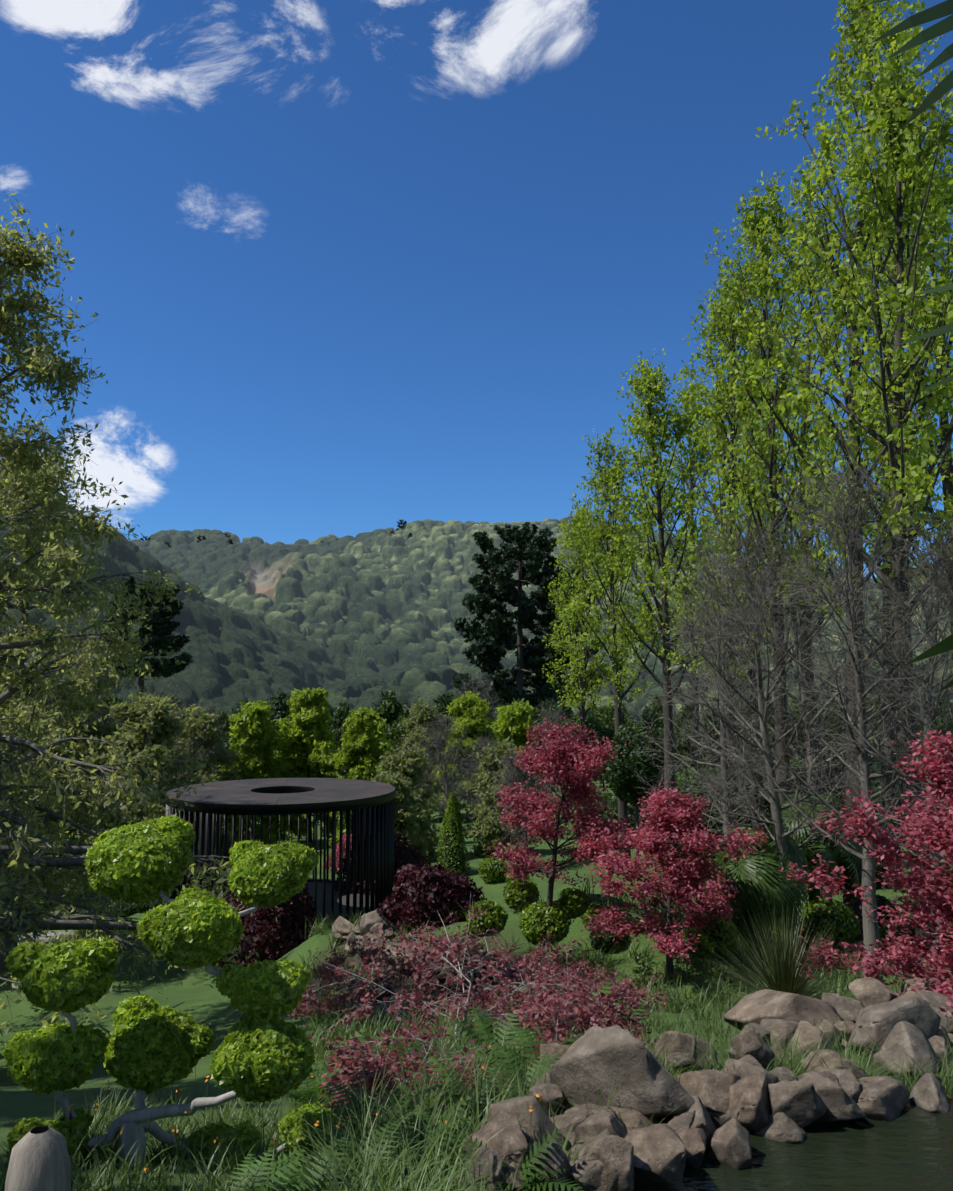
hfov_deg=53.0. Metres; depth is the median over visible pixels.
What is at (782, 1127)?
rock
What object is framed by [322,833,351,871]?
weeping maple
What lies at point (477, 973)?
rock
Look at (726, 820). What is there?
bare tree
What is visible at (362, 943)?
rock
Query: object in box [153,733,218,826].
bright tree
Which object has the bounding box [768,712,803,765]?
wood tree
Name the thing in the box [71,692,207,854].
pale feathery tree
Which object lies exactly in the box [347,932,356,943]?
rock
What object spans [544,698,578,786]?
wood tree
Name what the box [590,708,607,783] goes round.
wood tree
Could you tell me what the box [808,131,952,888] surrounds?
spring tree
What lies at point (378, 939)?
rock
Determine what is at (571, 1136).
rock
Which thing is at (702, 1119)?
rock
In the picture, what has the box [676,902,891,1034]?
spiky grass
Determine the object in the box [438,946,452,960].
rock
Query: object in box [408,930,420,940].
rock
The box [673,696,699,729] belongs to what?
wood tree
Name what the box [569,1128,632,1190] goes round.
rock
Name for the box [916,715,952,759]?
wood tree
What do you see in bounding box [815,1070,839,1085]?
rock
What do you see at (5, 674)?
bare tree
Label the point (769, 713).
wood tree
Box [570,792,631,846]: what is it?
understory shrub
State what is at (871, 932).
bare tree
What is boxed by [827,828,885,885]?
understory shrub
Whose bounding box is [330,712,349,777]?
wood tree
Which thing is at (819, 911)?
shrub
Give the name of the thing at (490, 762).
pale tree
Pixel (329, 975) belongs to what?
laceleaf maple
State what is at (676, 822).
maple
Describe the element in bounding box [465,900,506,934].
shrub
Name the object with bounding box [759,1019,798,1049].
rock
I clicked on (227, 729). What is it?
wood tree
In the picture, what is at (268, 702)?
wood tree
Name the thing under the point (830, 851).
fan palm
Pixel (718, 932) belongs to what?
shrub
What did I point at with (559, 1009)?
laceleaf maple
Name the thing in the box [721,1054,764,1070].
rock
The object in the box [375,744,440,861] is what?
pale tree
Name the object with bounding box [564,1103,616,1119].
rock
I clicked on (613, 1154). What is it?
rock
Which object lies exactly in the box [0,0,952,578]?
sky
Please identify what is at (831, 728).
wood tree
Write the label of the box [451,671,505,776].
bare tree
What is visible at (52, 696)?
bare tree
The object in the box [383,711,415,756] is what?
wood tree
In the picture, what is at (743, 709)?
wood tree
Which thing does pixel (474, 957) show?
laceleaf maple
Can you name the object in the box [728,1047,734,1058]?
rock
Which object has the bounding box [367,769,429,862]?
pale tree
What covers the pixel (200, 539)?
ridge araucaria
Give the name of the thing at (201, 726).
pale feathery tree
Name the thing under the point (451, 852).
topiary cone
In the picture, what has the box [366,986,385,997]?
rock
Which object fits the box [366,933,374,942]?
rock
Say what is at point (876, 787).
understory shrub
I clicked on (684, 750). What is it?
wood tree
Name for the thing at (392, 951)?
rock
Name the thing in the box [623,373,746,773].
spring tree
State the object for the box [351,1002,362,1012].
rock
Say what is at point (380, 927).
rock
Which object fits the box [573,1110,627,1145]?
rock
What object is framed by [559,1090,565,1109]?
rock
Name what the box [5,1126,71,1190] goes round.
vase
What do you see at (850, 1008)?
rock
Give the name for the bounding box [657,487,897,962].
bare tree
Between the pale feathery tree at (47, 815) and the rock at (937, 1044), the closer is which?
the rock at (937, 1044)
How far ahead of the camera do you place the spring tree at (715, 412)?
26.41 m
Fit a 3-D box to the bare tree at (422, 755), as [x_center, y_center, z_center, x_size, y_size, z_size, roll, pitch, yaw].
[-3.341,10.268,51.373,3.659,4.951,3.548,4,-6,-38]
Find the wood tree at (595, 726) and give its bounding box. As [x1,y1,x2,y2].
[564,710,606,779]
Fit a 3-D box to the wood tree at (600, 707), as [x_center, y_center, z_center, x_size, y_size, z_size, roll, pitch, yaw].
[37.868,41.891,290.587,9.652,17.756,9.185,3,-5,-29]
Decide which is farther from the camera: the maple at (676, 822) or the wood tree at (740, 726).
the wood tree at (740, 726)
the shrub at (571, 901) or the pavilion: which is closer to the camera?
the shrub at (571, 901)
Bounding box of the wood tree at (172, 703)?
[154,693,193,738]
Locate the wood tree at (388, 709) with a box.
[369,688,410,730]
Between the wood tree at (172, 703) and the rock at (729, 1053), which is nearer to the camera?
the rock at (729, 1053)
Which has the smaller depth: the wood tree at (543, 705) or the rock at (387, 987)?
the rock at (387, 987)
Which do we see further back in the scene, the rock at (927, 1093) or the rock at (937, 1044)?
the rock at (937, 1044)
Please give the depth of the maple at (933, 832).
9.69 m
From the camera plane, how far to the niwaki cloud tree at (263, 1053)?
4.79 m
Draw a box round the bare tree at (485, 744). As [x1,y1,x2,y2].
[450,732,503,827]
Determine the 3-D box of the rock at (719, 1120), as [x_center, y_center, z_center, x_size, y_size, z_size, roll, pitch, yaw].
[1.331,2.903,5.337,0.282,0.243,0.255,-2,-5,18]
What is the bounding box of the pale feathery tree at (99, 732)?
[24,670,127,844]
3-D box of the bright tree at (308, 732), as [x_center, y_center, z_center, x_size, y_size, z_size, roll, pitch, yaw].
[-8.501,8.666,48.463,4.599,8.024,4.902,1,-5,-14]
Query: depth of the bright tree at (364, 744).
44.66 m
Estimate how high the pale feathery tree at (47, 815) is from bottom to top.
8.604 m
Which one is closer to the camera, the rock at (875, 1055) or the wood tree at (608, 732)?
the rock at (875, 1055)
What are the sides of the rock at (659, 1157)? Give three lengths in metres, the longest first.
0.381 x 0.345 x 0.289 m
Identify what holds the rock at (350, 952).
on the ground at (198, 999)
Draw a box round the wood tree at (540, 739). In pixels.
[524,722,549,783]
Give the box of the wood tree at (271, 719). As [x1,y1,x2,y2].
[260,712,279,776]
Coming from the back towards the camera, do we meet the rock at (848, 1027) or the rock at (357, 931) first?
the rock at (357, 931)
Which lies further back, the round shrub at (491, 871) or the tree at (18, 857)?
the round shrub at (491, 871)
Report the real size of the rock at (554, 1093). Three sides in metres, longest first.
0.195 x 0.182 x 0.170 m
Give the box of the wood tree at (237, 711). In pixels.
[221,706,240,732]
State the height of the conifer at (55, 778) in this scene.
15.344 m
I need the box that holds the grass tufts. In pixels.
[286,872,952,1087]
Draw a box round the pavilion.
[163,778,394,929]
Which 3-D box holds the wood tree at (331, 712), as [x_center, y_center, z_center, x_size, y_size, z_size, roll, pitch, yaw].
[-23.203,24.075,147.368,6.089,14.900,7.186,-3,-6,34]
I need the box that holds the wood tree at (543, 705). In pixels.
[534,697,558,729]
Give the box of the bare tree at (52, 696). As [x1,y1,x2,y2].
[2,653,73,824]
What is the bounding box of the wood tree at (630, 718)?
[624,713,636,726]
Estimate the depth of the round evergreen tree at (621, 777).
32.60 m
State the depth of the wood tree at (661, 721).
168.62 m
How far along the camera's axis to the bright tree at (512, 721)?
51.07 m
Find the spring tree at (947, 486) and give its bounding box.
[846,96,952,659]
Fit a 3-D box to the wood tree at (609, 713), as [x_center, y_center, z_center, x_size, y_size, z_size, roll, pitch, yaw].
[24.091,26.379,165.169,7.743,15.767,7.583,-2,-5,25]
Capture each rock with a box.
[331,916,355,934]
[332,933,344,942]
[344,943,356,956]
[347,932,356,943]
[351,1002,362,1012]
[352,926,362,935]
[354,935,370,954]
[358,1001,375,1018]
[360,910,394,934]
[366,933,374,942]
[366,979,392,994]
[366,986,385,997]
[367,923,385,935]
[367,936,384,954]
[381,1013,395,1021]
[383,930,393,939]
[383,943,406,962]
[395,953,420,973]
[404,945,434,964]
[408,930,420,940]
[412,968,429,978]
[431,962,443,974]
[433,967,451,978]
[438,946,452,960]
[449,945,477,975]
[457,1147,505,1190]
[461,949,486,980]
[464,1111,529,1170]
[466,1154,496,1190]
[474,966,484,978]
[482,951,501,967]
[487,1096,571,1155]
[498,955,523,974]
[501,1162,530,1190]
[502,963,530,983]
[527,1142,537,1155]
[529,1083,562,1117]
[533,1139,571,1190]
[535,1071,550,1084]
[539,1043,570,1070]
[550,1025,694,1120]
[550,1109,594,1134]
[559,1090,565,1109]
[563,1132,574,1147]
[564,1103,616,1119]
[567,1103,578,1109]
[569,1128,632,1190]
[571,1136,592,1154]
[571,1177,596,1190]
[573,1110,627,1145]
[582,1135,634,1190]
[603,1106,624,1124]
[608,1106,657,1132]
[624,1123,685,1190]
[651,1031,716,1074]
[666,1052,695,1070]
[667,1110,694,1129]
[673,1095,716,1148]
[675,1128,706,1167]
[677,1069,740,1112]
[708,1108,730,1128]
[708,1118,751,1169]
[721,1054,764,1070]
[723,989,842,1030]
[724,1058,776,1083]
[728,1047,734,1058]
[729,1071,772,1131]
[731,1028,774,1071]
[740,1023,770,1044]
[755,1112,805,1142]
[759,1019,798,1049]
[767,1080,827,1128]
[769,1066,797,1082]
[771,1044,795,1064]
[787,1020,837,1060]
[797,1071,817,1080]
[801,1049,867,1080]
[801,1073,866,1121]
[812,1069,860,1101]
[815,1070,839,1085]
[817,1019,834,1026]
[818,1019,842,1048]
[821,992,864,1022]
[834,1021,854,1041]
[837,1039,854,1059]
[847,996,940,1066]
[848,977,900,1006]
[856,1079,909,1121]
[858,1076,892,1083]
[873,1051,884,1072]
[875,1021,941,1080]
[892,991,920,1000]
[901,978,947,994]
[909,1073,950,1112]
[916,989,952,1033]
[928,1035,952,1061]
[931,1041,940,1048]
[933,1048,952,1078]
[936,1025,948,1043]
[946,1033,952,1052]
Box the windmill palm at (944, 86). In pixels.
[865,0,952,735]
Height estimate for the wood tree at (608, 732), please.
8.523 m
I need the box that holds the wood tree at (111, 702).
[58,691,125,825]
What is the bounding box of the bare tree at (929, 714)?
[776,490,952,979]
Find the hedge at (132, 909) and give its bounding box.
[17,897,162,918]
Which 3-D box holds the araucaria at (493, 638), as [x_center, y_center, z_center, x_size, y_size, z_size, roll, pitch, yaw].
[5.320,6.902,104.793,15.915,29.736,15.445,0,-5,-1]
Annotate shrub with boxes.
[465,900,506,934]
[478,856,508,883]
[486,743,557,856]
[503,878,539,911]
[506,872,529,882]
[519,901,568,942]
[557,887,589,916]
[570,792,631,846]
[582,904,613,931]
[589,921,628,952]
[627,783,689,836]
[658,833,713,873]
[675,765,750,838]
[687,918,737,960]
[720,753,801,828]
[768,753,844,797]
[769,917,806,944]
[800,897,860,949]
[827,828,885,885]
[829,752,940,835]
[876,894,899,925]
[879,918,916,965]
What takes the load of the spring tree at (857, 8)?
on the ground at (198, 999)
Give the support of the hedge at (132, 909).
on the ground at (198, 999)
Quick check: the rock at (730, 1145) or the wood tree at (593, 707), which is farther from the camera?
the wood tree at (593, 707)
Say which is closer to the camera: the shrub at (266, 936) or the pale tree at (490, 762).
the shrub at (266, 936)
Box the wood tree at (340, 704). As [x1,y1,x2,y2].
[337,700,349,712]
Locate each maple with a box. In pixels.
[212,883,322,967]
[283,929,414,1027]
[298,894,632,1048]
[316,1012,510,1134]
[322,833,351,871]
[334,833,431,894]
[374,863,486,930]
[409,907,545,1001]
[451,930,594,1026]
[487,717,632,910]
[504,970,661,1065]
[563,954,675,1030]
[579,781,767,984]
[778,730,952,1019]
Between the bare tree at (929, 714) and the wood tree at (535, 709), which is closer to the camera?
the bare tree at (929, 714)
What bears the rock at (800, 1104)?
on the ground at (198, 999)
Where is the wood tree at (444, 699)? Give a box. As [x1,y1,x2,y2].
[434,690,457,725]
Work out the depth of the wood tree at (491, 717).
107.03 m
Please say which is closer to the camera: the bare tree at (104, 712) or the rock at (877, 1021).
the rock at (877, 1021)
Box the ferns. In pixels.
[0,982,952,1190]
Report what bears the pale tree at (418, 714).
on the ground at (198, 999)
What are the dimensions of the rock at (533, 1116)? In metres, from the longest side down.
0.436 x 0.427 x 0.412 m
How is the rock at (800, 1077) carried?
on the ground at (198, 999)
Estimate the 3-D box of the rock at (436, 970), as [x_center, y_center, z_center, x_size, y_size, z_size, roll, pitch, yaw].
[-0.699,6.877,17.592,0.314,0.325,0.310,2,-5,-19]
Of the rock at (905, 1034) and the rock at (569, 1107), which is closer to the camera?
the rock at (569, 1107)
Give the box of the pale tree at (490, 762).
[463,736,541,857]
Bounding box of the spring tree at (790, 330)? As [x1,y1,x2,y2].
[713,210,880,794]
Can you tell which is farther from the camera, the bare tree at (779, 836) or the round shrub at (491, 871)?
the round shrub at (491, 871)
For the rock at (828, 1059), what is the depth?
5.95 m
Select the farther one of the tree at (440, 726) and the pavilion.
the tree at (440, 726)
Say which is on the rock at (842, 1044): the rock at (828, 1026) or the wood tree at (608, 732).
the rock at (828, 1026)
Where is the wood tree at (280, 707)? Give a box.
[270,688,291,757]
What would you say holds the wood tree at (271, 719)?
on the ground at (198, 999)
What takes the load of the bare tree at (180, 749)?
on the ground at (198, 999)
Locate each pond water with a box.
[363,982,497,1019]
[633,1098,952,1190]
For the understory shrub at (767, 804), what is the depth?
38.77 m
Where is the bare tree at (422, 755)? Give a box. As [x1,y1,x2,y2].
[406,742,435,808]
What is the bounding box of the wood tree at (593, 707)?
[586,703,596,716]
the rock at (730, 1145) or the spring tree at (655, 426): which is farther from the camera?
the spring tree at (655, 426)
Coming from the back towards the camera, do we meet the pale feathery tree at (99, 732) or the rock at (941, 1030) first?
the pale feathery tree at (99, 732)
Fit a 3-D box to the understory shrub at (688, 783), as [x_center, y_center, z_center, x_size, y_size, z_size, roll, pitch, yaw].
[9.926,8.762,40.423,4.115,3.189,3.987,0,-5,-1]
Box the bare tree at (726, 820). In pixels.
[615,546,825,918]
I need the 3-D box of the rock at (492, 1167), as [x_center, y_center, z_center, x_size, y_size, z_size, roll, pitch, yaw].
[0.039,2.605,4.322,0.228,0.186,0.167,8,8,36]
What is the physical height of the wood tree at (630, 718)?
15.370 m
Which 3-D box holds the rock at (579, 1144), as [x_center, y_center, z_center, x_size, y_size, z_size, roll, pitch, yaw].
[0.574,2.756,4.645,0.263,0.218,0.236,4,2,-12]
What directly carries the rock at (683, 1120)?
on the ground at (198, 999)
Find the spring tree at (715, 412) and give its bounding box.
[659,262,804,837]
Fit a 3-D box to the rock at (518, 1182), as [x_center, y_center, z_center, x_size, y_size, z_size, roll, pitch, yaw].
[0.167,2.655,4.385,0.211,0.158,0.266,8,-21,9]
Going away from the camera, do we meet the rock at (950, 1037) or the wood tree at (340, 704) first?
the rock at (950, 1037)
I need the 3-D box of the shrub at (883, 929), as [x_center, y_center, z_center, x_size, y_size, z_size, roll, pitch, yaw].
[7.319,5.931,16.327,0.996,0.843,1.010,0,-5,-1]
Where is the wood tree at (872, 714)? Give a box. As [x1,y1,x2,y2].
[866,706,881,729]
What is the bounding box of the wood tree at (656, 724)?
[630,706,659,734]
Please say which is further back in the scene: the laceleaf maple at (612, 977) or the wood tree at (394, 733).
the wood tree at (394, 733)
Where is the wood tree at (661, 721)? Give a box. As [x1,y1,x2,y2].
[657,713,682,755]
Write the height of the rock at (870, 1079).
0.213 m
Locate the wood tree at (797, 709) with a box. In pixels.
[789,694,831,756]
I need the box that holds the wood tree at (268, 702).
[263,699,272,710]
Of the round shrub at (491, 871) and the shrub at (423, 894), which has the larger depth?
the round shrub at (491, 871)
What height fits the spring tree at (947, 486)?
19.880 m
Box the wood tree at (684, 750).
[676,722,690,776]
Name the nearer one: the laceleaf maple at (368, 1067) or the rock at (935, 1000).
the laceleaf maple at (368, 1067)
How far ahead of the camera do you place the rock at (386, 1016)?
15.03 m
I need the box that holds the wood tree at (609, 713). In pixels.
[596,703,634,738]
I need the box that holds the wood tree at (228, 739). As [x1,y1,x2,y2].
[223,729,260,777]
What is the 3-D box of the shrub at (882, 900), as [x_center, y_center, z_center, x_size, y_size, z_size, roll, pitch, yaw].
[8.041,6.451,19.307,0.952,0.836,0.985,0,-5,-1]
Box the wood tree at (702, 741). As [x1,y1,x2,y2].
[689,706,717,773]
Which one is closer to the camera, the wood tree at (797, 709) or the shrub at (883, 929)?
the shrub at (883, 929)
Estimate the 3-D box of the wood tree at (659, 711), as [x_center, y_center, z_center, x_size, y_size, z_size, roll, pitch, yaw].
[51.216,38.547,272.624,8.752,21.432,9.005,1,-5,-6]
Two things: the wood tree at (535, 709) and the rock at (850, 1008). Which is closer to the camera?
the rock at (850, 1008)
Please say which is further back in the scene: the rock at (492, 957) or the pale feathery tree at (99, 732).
the pale feathery tree at (99, 732)
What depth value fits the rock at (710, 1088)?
5.33 m
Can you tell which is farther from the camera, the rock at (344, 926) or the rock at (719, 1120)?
the rock at (344, 926)
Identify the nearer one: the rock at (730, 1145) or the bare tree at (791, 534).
the rock at (730, 1145)
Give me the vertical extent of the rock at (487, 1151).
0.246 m
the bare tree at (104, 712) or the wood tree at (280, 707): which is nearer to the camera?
the bare tree at (104, 712)
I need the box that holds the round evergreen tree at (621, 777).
[598,723,663,865]
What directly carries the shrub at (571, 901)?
on the ground at (198, 999)
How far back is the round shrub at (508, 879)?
31.55 m
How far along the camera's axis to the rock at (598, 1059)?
5.21 m
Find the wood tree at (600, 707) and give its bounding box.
[593,704,607,718]
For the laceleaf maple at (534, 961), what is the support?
on the ground at (198, 999)
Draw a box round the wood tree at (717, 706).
[709,698,748,772]
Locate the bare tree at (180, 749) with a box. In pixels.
[105,674,221,827]
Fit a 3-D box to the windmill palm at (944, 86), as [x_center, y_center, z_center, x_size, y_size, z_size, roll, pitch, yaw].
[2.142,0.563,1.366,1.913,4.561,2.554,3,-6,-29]
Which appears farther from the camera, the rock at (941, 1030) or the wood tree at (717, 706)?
the wood tree at (717, 706)
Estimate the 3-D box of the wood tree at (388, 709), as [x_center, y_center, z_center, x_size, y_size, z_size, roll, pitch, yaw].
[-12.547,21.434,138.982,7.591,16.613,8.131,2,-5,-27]
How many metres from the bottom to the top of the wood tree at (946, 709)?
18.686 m
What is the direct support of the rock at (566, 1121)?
on the ground at (198, 999)
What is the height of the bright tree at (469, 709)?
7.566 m
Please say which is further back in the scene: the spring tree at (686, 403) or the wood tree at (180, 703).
the wood tree at (180, 703)
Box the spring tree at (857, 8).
[721,0,951,940]
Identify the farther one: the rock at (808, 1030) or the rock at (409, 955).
the rock at (409, 955)
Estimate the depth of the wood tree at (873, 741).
98.33 m
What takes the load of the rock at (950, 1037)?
on the ground at (198, 999)
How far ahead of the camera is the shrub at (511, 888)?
18.28 m
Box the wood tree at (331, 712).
[327,705,335,770]
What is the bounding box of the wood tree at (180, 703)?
[170,696,183,706]
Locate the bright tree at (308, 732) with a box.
[264,687,345,841]
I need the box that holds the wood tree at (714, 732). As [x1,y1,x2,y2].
[699,706,744,768]
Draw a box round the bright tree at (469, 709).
[427,690,496,819]
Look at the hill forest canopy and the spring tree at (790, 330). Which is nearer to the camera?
the spring tree at (790, 330)
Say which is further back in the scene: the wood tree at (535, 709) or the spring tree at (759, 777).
the wood tree at (535, 709)
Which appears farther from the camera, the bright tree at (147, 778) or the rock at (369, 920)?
the bright tree at (147, 778)
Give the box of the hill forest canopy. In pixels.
[0,463,952,721]
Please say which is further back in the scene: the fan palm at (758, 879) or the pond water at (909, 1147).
the fan palm at (758, 879)
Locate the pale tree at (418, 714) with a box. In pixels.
[399,696,464,819]
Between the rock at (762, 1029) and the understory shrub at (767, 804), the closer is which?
the rock at (762, 1029)
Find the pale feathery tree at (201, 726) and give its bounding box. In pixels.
[154,704,247,849]
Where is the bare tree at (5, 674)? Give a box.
[0,619,51,765]
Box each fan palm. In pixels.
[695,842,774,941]
[704,813,817,952]
[768,791,862,905]
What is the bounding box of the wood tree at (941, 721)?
[936,710,952,760]
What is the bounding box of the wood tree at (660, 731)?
[656,727,690,777]
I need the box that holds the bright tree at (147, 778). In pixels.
[115,735,156,824]
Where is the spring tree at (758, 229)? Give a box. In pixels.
[691,170,843,909]
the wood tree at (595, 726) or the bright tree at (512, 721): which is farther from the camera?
the wood tree at (595, 726)
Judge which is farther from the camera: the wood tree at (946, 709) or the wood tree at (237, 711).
the wood tree at (946, 709)
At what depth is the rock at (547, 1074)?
5.89 m
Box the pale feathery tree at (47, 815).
[0,661,79,856]
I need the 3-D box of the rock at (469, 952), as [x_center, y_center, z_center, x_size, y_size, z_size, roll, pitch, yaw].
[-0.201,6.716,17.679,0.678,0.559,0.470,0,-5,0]
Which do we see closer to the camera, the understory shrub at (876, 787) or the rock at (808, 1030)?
the rock at (808, 1030)
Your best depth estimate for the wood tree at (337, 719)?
106.68 m
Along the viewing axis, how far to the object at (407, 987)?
16.66 m
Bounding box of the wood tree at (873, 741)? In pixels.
[866,717,880,763]
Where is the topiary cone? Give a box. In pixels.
[437,792,469,874]
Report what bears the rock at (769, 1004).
on the ground at (198, 999)
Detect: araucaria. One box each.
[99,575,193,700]
[197,535,206,542]
[396,519,406,530]
[451,522,599,707]
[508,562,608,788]
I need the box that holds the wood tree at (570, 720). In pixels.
[556,716,596,802]
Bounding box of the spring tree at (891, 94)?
[738,2,952,961]
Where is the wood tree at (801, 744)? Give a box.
[771,714,804,761]
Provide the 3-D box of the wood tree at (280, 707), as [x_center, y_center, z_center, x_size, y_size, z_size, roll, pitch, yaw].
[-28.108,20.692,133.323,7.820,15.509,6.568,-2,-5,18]
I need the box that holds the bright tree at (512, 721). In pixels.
[487,698,555,821]
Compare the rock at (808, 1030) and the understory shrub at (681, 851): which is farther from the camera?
the understory shrub at (681, 851)
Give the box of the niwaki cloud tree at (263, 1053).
[2,814,338,1165]
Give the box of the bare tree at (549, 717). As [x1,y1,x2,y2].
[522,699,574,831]
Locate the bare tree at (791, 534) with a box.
[671,456,924,902]
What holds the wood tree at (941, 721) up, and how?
on the ground at (198, 999)
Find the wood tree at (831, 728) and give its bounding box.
[819,698,845,761]
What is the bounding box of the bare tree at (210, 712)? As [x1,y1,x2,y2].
[177,695,251,781]
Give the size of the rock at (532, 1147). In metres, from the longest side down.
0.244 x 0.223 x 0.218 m
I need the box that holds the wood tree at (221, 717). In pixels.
[205,706,227,731]
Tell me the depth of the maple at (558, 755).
17.49 m
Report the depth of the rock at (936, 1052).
6.92 m
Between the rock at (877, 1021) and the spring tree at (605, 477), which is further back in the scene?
the spring tree at (605, 477)
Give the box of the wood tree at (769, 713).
[760,696,774,730]
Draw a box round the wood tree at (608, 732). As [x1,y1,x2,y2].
[594,726,614,790]
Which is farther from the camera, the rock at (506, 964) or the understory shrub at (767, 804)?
the understory shrub at (767, 804)
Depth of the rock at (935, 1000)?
8.34 m
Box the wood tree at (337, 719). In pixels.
[328,703,350,772]
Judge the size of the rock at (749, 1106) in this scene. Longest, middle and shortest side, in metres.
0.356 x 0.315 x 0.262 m
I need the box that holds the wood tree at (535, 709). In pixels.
[531,707,537,719]
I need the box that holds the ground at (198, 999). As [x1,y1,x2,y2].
[0,765,952,1190]
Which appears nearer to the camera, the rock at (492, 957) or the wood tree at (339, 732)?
the rock at (492, 957)
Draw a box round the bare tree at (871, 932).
[714,423,952,982]
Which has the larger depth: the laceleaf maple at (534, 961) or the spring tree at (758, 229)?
the spring tree at (758, 229)
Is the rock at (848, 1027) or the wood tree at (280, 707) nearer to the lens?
the rock at (848, 1027)
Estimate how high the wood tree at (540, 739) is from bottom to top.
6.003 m
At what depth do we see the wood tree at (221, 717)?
176.82 m
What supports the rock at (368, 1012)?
on the ground at (198, 999)
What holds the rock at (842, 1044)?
on the ground at (198, 999)
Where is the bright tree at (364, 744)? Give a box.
[319,706,394,845]
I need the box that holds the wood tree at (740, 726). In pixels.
[734,710,749,751]
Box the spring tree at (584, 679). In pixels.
[542,496,629,844]
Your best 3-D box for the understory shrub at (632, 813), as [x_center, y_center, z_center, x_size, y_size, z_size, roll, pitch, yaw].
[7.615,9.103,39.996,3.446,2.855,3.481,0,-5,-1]
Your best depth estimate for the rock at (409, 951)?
17.70 m
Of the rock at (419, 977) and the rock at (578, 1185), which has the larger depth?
the rock at (419, 977)
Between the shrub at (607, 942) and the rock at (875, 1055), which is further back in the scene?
the shrub at (607, 942)
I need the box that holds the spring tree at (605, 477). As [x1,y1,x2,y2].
[556,429,662,863]
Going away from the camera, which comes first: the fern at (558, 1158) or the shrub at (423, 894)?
the fern at (558, 1158)
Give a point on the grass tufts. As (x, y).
(319, 1025)
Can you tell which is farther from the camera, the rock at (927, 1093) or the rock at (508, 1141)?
the rock at (927, 1093)
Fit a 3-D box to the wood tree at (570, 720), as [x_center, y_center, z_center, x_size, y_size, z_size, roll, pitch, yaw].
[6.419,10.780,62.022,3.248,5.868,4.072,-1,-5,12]
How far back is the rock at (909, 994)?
8.45 m
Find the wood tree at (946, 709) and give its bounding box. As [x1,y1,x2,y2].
[921,698,952,717]
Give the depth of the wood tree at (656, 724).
158.41 m
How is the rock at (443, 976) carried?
on the ground at (198, 999)
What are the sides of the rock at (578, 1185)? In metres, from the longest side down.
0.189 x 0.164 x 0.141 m
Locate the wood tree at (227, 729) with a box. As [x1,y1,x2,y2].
[216,722,233,772]
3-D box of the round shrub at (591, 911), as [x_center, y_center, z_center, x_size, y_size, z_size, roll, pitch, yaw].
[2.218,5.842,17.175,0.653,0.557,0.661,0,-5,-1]
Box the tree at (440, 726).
[405,703,475,822]
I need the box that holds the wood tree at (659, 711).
[641,694,662,715]
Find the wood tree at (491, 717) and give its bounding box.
[484,707,497,740]
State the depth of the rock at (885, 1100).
5.36 m
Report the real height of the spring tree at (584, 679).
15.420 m
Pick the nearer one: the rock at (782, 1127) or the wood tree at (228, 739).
the rock at (782, 1127)
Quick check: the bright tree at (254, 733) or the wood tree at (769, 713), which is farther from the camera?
the wood tree at (769, 713)
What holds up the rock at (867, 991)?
on the rock
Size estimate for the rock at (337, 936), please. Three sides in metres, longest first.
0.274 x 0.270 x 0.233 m
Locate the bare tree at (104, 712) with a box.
[58,693,133,829]
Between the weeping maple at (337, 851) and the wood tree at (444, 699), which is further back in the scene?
the wood tree at (444, 699)
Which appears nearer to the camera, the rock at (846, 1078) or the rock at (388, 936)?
the rock at (846, 1078)
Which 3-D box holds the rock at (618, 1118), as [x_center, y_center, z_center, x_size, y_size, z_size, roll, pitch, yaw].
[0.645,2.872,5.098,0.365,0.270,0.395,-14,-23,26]
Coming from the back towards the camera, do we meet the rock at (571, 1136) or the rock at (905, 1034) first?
the rock at (905, 1034)
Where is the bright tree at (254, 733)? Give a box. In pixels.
[198,700,301,851]
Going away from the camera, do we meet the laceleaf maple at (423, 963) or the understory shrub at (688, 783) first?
the laceleaf maple at (423, 963)
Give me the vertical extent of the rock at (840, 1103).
0.281 m
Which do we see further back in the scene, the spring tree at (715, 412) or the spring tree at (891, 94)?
the spring tree at (715, 412)
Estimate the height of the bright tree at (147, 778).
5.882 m
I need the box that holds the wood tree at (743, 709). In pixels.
[735,699,749,722]
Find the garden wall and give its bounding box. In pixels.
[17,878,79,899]
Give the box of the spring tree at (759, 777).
[667,303,824,832]
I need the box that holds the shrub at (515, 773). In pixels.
[486,743,557,856]
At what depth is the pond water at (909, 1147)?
4.86 m
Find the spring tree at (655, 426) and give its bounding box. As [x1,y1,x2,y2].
[595,348,759,882]

